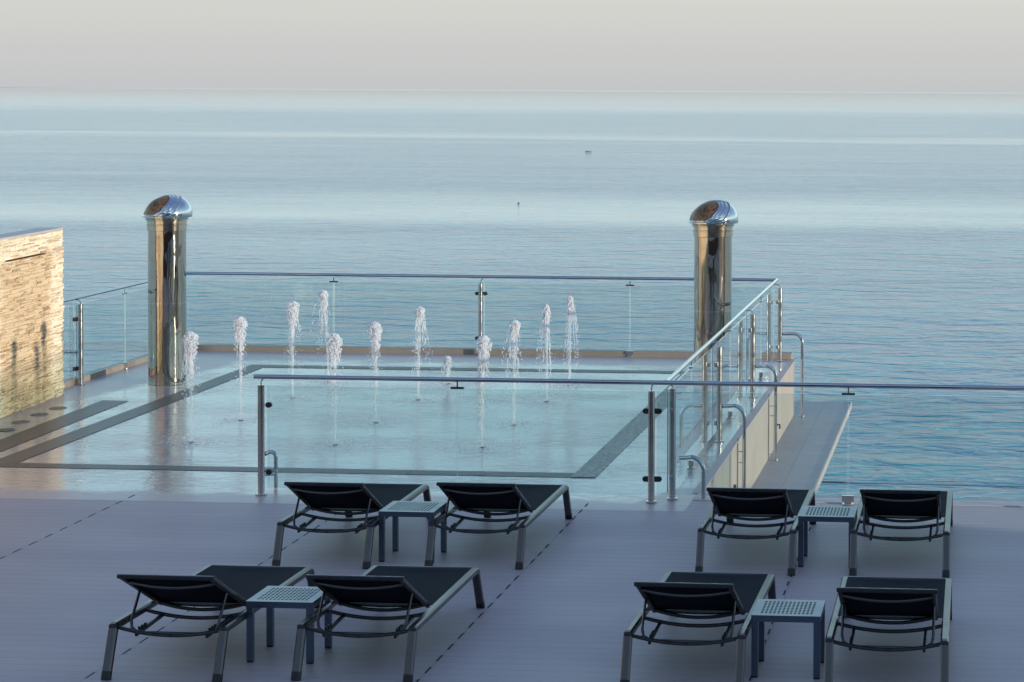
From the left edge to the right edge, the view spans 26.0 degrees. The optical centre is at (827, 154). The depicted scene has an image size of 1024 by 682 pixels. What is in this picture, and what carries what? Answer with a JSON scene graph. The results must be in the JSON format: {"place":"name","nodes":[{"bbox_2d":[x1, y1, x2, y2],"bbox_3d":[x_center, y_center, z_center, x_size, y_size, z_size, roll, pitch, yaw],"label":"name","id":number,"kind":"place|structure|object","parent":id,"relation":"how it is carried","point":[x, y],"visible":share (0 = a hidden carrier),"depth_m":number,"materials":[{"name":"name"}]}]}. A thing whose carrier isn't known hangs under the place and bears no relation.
{"place":"outdoors","nodes":[
{"label":"outdoors","id":0,"kind":"place"},
{"bbox_2d":[0,351,793,510],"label":"fountain floor","id":1,"kind":"structure","parent":0,"point":[576,435],"depth_m":24.10,"materials":[{"name":"tile"}]},
{"bbox_2d":[0,428,15,431],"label":"floor drain","id":2,"kind":"object","parent":1,"relation":"on","point":[6,429],"visible":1,"depth_m":24.08,"materials":[{"name":"metal"}]},
{"bbox_2d":[12,420,29,423],"bbox_3d":[-9.134,3.026,24.632,0.204,0.008,0.204,0,2,4],"label":"floor drain","id":3,"kind":"object","parent":1,"relation":"on","point":[21,421],"visible":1,"depth_m":24.64,"materials":[{"name":"metal"}]},
{"bbox_2d":[0,227,64,417],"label":"stone wall","id":4,"kind":"structure","parent":1,"relation":"on","point":[31,321],"depth_m":25.84,"materials":[{"name":"beige stone"}]},
{"bbox_2d":[31,413,48,415],"bbox_3d":[-9.131,3.009,25.203,0.204,0.008,0.204,0,2,4],"label":"floor drain","id":5,"kind":"object","parent":1,"relation":"on","point":[38,414],"visible":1,"depth_m":25.20,"materials":[{"name":"metal"}]},
{"bbox_2d":[49,406,66,409],"bbox_3d":[-9.100,2.994,25.721,0.204,0.008,0.204,0,2,4],"label":"floor drain","id":6,"kind":"object","parent":1,"relation":"on","point":[58,407],"visible":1,"depth_m":25.74,"materials":[{"name":"metal"}]},
{"bbox_2d":[0,400,126,451],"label":"floor strip","id":7,"kind":"object","parent":1,"relation":"on","point":[47,427],"visible":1,"depth_m":24.53,"materials":[{"name":"grey stone"}]},
{"bbox_2d":[63,280,147,384],"bbox_3d":[-9.468,2.328,29.138,0.177,1.128,4.820,0,2,4],"label":"glass railing","id":8,"kind":"object","parent":1,"relation":"on","point":[78,319],"visible":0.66,"depth_m":27.73,"materials":[{"name":"metal"}]},
{"bbox_2d":[63,350,77,352],"bbox_3d":[-9.743,2.955,27.781,0.338,0.918,0.037,0,2,4],"label":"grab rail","id":9,"kind":"object","parent":8,"relation":"attached to","point":[70,351],"visible":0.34,"depth_m":27.75,"materials":[{"name":"metal"}]},
{"bbox_2d":[142,194,192,385],"bbox_3d":[-8.467,1.720,27.910,0.622,2.426,0.623,0,2,4],"label":"chimney","id":10,"kind":"object","parent":1,"relation":"on","point":[166,217],"visible":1,"depth_m":27.71,"materials":[{"name":"metal"}]},
{"bbox_2d":[152,330,219,448],"bbox_3d":[-6.804,2.479,23.351,0.938,1.204,1.072,0,2,4],"label":"fountain jet","id":11,"kind":"object","parent":1,"relation":"on","point":[190,338],"visible":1,"depth_m":23.25,"materials":[{"name":"white liquid"}]},
{"bbox_2d":[214,316,273,422],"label":"fountain jet","id":12,"kind":"object","parent":1,"relation":"on","point":[239,325],"visible":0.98,"depth_m":24.81,"materials":[{"name":"white liquid"}]},
{"bbox_2d":[265,450,277,487],"bbox_3d":[-5.318,2.982,20.630,0.191,0.364,0.102,-1,2,-30],"label":"grab rail","id":13,"kind":"object","parent":1,"relation":"on","point":[275,473],"visible":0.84,"depth_m":20.62,"materials":[{"name":"metal"}]},
{"bbox_2d":[244,301,317,400],"bbox_3d":[-6.612,2.386,26.664,0.950,1.198,1.083,1,2,34],"label":"fountain jet","id":14,"kind":"object","parent":1,"relation":"on","point":[292,312],"visible":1,"depth_m":26.67,"materials":[{"name":"white liquid"}]},
{"bbox_2d":[289,290,362,385],"bbox_3d":[-6.472,2.342,28.157,1.012,1.201,0.989,0,2,4],"label":"fountain jet","id":15,"kind":"object","parent":1,"relation":"on","point":[323,295],"visible":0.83,"depth_m":28.15,"materials":[{"name":"white liquid"}]},
{"bbox_2d":[292,333,368,451],"bbox_3d":[-5.297,2.495,23.177,0.964,1.200,0.843,-1,2,-37],"label":"fountain jet","id":16,"kind":"object","parent":1,"relation":"on","point":[335,340],"visible":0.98,"depth_m":23.14,"materials":[{"name":"white liquid"}]},
{"bbox_2d":[0,365,685,477],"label":"drain channel","id":17,"kind":"object","parent":1,"relation":"on","point":[601,459],"visible":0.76,"depth_m":23.08,"materials":[{"name":"stone"}]},
{"bbox_2d":[323,321,414,426],"bbox_3d":[-5.234,2.471,24.693,1.098,1.158,1.035,0,2,4],"label":"fountain jet","id":18,"kind":"object","parent":1,"relation":"on","point":[374,334],"visible":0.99,"depth_m":24.70,"materials":[{"name":"white liquid"}]},
{"bbox_2d":[374,306,443,404],"bbox_3d":[-4.954,2.422,26.598,1.074,1.148,1.066,0,2,4],"label":"fountain jet","id":19,"kind":"object","parent":1,"relation":"on","point":[419,314],"visible":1,"depth_m":26.54,"materials":[{"name":"white liquid"}]},
{"bbox_2d":[64,344,792,387],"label":"terrace kerb","id":20,"kind":"structure","parent":1,"relation":"on","point":[437,350],"depth_m":31.15,"materials":[{"name":"stone"}]},
{"bbox_2d":[421,355,474,386],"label":"fountain jet","id":21,"kind":"object","parent":1,"relation":"on","point":[447,362],"visible":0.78,"depth_m":28.04,"materials":[{"name":"white liquid"}]},
{"bbox_2d":[186,271,776,356],"bbox_3d":[-5.043,2.293,31.133,8.650,1.130,0.254,0,2,4],"label":"glass railing","id":22,"kind":"object","parent":1,"relation":"on","point":[480,293],"visible":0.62,"depth_m":31.16,"materials":[{"name":"metal"}]},
{"bbox_2d":[445,335,523,452],"bbox_3d":[-3.645,2.509,23.055,0.994,1.199,0.995,0,2,4],"label":"fountain jet","id":23,"kind":"object","parent":1,"relation":"on","point":[482,342],"visible":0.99,"depth_m":23.04,"materials":[{"name":"white liquid"}]},
{"bbox_2d":[450,320,543,429],"bbox_3d":[-3.552,2.463,24.636,1.066,1.197,0.983,1,2,24],"label":"fountain jet","id":24,"kind":"object","parent":1,"relation":"on","point":[514,326],"visible":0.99,"depth_m":24.58,"materials":[{"name":"white liquid"}]},
{"bbox_2d":[517,304,580,404],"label":"fountain jet","id":25,"kind":"object","parent":1,"relation":"on","point":[545,323],"visible":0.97,"depth_m":26.44,"materials":[{"name":"white liquid"}]},
{"bbox_2d":[553,295,582,386],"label":"fountain jet","id":26,"kind":"object","parent":1,"relation":"on","point":[570,311],"visible":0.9,"depth_m":27.90,"materials":[{"name":"white liquid"}]},
{"bbox_2d":[689,200,737,363],"bbox_3d":[-1.433,1.777,27.289,0.622,2.426,0.623,0,2,4],"label":"chimney","id":27,"kind":"object","parent":1,"relation":"on","point":[712,222],"visible":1,"depth_m":27.07,"materials":[{"name":"metal"}]},
{"bbox_2d":[666,278,782,499],"bbox_3d":[-1.066,2.479,25.542,0.192,1.130,10.842,0,2,4],"label":"glass railing","id":28,"kind":"object","parent":1,"relation":"on","point":[697,415],"visible":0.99,"depth_m":23.50,"materials":[{"name":"glass"}]},
{"bbox_2d":[679,455,705,498],"bbox_3d":[-1.248,3.387,20.241,0.276,1.189,0.089,0,2,-5],"label":"grab rail","id":29,"kind":"object","parent":28,"relation":"attached to","point":[703,472],"visible":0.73,"depth_m":20.22,"materials":[{"name":"metal"}]},
{"bbox_2d":[0,87,1023,498],"bbox_3d":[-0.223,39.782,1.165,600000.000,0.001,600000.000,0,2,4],"label":"sea","id":30,"kind":"structure","parent":0,"point":[878,237],"depth_m":655.31,"materials":[{"name":"liquid"}]},
{"bbox_2d":[0,494,1023,681],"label":"terrace deck","id":31,"kind":"structure","parent":0,"point":[566,605],"depth_m":16.37,"materials":[{"name":"grey tile"}]},
{"bbox_2d":[101,565,319,681],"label":"sun lounger","id":32,"kind":"object","parent":31,"relation":"on","point":[220,588],"visible":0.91,"depth_m":14.38,"materials":[{"name":"fabric"}]},
{"bbox_2d":[246,586,331,663],"bbox_3d":[-3.605,3.149,14.586,0.450,0.410,0.450,0,2,4],"label":"side table","id":33,"kind":"object","parent":31,"relation":"on","point":[309,599],"visible":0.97,"depth_m":14.42,"materials":[{"name":"metal"}]},
{"bbox_2d":[272,482,430,568],"bbox_3d":[-3.946,2.917,18.248,0.788,0.678,2.087,0,2,4],"label":"sun lounger","id":34,"kind":"object","parent":31,"relation":"on","point":[347,498],"visible":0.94,"depth_m":17.64,"materials":[{"name":"fabric"}]},
{"bbox_2d":[291,565,484,681],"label":"sun lounger","id":35,"kind":"object","parent":31,"relation":"on","point":[409,588],"visible":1,"depth_m":14.44,"materials":[{"name":"fabric"}]},
{"bbox_2d":[0,495,810,681],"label":"deck slots","id":36,"kind":"object","parent":31,"relation":"on","point":[429,668],"visible":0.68,"depth_m":16.54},
{"bbox_2d":[378,501,446,562],"bbox_3d":[-3.365,3.061,17.665,0.450,0.410,0.450,0,2,4],"label":"side table","id":37,"kind":"object","parent":31,"relation":"on","point":[396,510],"visible":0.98,"depth_m":17.58,"materials":[{"name":"metal"}]},
{"bbox_2d":[424,482,571,568],"bbox_3d":[-2.729,2.924,18.262,0.788,0.678,2.087,0,2,4],"label":"sun lounger","id":38,"kind":"object","parent":31,"relation":"on","point":[487,499],"visible":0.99,"depth_m":17.67,"materials":[{"name":"fabric"}]},
{"bbox_2d":[253,374,1023,504],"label":"glass railing","id":39,"kind":"object","parent":31,"relation":"on","point":[651,411],"visible":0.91,"depth_m":20.08,"materials":[{"name":"metal"}]},
{"bbox_2d":[620,571,775,681],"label":"sun lounger","id":40,"kind":"object","parent":31,"relation":"on","point":[707,595],"visible":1,"depth_m":14.24,"materials":[{"name":"fabric"}]},
{"bbox_2d":[695,487,815,575],"bbox_3d":[-0.568,2.941,18.098,0.788,0.678,2.087,0,2,4],"label":"sun lounger","id":41,"kind":"object","parent":31,"relation":"on","point":[731,504],"visible":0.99,"depth_m":17.43,"materials":[{"name":"fabric"}]},
{"bbox_2d":[751,599,824,678],"bbox_3d":[-0.255,3.177,14.282,0.450,0.410,0.450,0,2,4],"label":"side table","id":42,"kind":"object","parent":31,"relation":"on","point":[763,612],"visible":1,"depth_m":14.12,"materials":[{"name":"metal"}]},
{"bbox_2d":[798,505,857,566],"bbox_3d":[0.004,3.083,17.560,0.450,0.410,0.450,0,2,4],"label":"side table","id":43,"kind":"object","parent":31,"relation":"on","point":[807,514],"visible":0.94,"depth_m":17.38,"materials":[{"name":"metal"}]},
{"bbox_2d":[693,493,1023,506],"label":"sea edge coping","id":44,"kind":"object","parent":31,"relation":"on","point":[959,501],"visible":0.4,"depth_m":20.16,"materials":[{"name":"grey stone"}]},
{"bbox_2d":[824,576,951,681],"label":"sun lounger","id":45,"kind":"object","parent":31,"relation":"on","point":[880,599],"visible":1,"depth_m":14.12,"materials":[{"name":"fabric"}]},
{"bbox_2d":[849,489,952,576],"bbox_3d":[0.636,2.949,18.062,0.788,0.678,2.087,0,2,4],"label":"sun lounger","id":46,"kind":"object","parent":31,"relation":"on","point":[914,505],"visible":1,"depth_m":17.38,"materials":[{"name":"fabric"}]},
{"bbox_2d":[0,0,1023,91],"label":"sky","id":47,"kind":"structure","parent":0,"point":[674,45],"materials":[{"name":"grey"}]},
{"bbox_2d":[752,402,849,489],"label":"walkway","id":48,"kind":"structure","parent":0,"point":[804,444],"depth_m":27.95,"materials":[{"name":"concrete"}]},
{"bbox_2d":[722,404,745,487],"bbox_3d":[-1.003,3.291,23.560,0.290,1.189,0.089,0,2,-5],"label":"grab rail","id":49,"kind":"object","parent":48,"relation":"on","point":[742,411],"visible":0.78,"depth_m":23.55,"materials":[{"name":"metal"}]},
{"bbox_2d":[692,359,795,493],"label":"retaining wall","id":50,"kind":"structure","parent":48,"relation":"on","point":[721,472],"depth_m":25.65,"materials":[{"name":"beige concrete"}]},
{"bbox_2d":[755,364,778,459],"bbox_3d":[-0.752,3.193,26.968,0.305,1.189,0.089,0,2,-5],"label":"grab rail","id":51,"kind":"object","parent":48,"relation":"on","point":[775,403],"visible":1,"depth_m":26.96,"materials":[{"name":"metal"}]},
{"bbox_2d":[782,332,804,416],"bbox_3d":[-0.479,3.089,30.574,0.335,1.189,0.089,0,2,-5],"label":"grab rail","id":52,"kind":"object","parent":48,"relation":"on","point":[802,352],"visible":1,"depth_m":30.56,"materials":[{"name":"metal"}]},
{"bbox_2d":[794,401,851,494],"bbox_3d":[-0.588,3.850,26.295,1.070,0.098,11.610,0,2,4],"label":"walkway edge","id":53,"kind":"object","parent":48,"relation":"on","point":[828,457],"visible":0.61,"depth_m":28.10,"materials":[{"name":"grey metal"}]},
{"bbox_2d":[821,481,1023,486],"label":"steel cable","id":54,"kind":"object","parent":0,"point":[923,484],"depth_m":29.41,"materials":[{"name":"grey metal"}]}
]}

